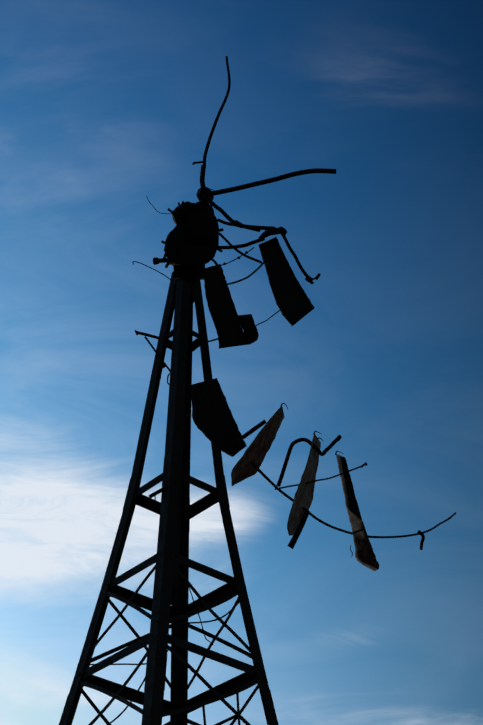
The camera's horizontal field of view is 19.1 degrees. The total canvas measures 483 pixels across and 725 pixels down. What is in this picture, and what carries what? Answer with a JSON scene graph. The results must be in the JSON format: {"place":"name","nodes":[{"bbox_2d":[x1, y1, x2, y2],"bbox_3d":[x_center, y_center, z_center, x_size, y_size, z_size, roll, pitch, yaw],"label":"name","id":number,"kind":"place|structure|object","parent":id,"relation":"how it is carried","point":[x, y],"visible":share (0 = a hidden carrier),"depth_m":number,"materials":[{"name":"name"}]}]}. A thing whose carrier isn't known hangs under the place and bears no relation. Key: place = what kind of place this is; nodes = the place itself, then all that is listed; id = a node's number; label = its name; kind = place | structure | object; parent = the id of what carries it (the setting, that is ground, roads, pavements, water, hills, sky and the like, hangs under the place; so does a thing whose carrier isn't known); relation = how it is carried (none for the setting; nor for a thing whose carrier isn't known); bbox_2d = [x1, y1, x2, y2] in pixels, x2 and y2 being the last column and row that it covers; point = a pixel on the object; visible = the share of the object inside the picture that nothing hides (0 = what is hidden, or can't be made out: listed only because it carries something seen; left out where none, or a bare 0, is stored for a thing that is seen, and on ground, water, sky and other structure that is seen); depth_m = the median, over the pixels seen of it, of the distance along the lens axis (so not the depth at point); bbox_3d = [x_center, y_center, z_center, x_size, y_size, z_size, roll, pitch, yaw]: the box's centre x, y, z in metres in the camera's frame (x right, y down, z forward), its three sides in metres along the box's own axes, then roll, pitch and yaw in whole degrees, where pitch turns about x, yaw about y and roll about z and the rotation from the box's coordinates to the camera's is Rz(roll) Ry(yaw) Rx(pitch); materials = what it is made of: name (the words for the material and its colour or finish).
{"place":"outdoors","nodes":[
{"label":"outdoors","id":0,"kind":"place"},
{"bbox_2d":[59,271,278,724],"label":"tower","id":1,"kind":"structure","parent":0,"point":[175,510],"depth_m":16.12,"materials":[{"name":"metal"}]},
{"bbox_2d":[153,187,286,303],"bbox_3d":[-0.348,-1.839,18.527,0.858,1.611,1.858,30,-45,-33],"label":"windmill hub","id":2,"kind":"object","parent":1,"relation":"on","point":[191,242],"visible":0.98,"depth_m":18.59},
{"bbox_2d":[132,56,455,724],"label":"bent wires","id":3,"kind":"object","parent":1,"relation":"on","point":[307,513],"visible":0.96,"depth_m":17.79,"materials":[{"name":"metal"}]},
{"bbox_2d":[191,237,313,456],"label":"windmill blades","id":4,"kind":"object","parent":3,"relation":"attached to","point":[214,421],"visible":1,"depth_m":17.43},
{"bbox_2d":[231,407,284,485],"bbox_3d":[0.193,0.949,16.159,0.630,1.119,0.415,2,-37,-2],"label":"blade","id":5,"kind":"object","parent":3,"relation":"attached to","point":[257,449],"visible":0.98,"depth_m":16.15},
{"bbox_2d":[287,435,320,535],"bbox_3d":[0.703,1.391,15.951,0.308,1.437,0.474,-9,-37,12],"label":"blade","id":6,"kind":"object","parent":3,"relation":"attached to","point":[303,496],"visible":0.92,"depth_m":15.95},
{"bbox_2d":[280,403,342,454],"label":"hooks","id":7,"kind":"object","parent":3,"relation":"attached to","point":[314,432],"visible":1,"depth_m":16.24,"materials":[{"name":"black metal"}]},
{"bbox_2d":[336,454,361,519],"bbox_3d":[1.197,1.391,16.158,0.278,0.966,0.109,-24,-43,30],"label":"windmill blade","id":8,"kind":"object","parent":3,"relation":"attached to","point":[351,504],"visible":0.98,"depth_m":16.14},
{"bbox_2d":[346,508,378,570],"bbox_3d":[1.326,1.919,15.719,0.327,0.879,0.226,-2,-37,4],"label":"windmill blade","id":9,"kind":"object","parent":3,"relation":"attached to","point":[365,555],"visible":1,"depth_m":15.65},
{"bbox_2d":[0,0,482,724],"label":"sky","id":10,"kind":"structure","parent":0,"point":[106,106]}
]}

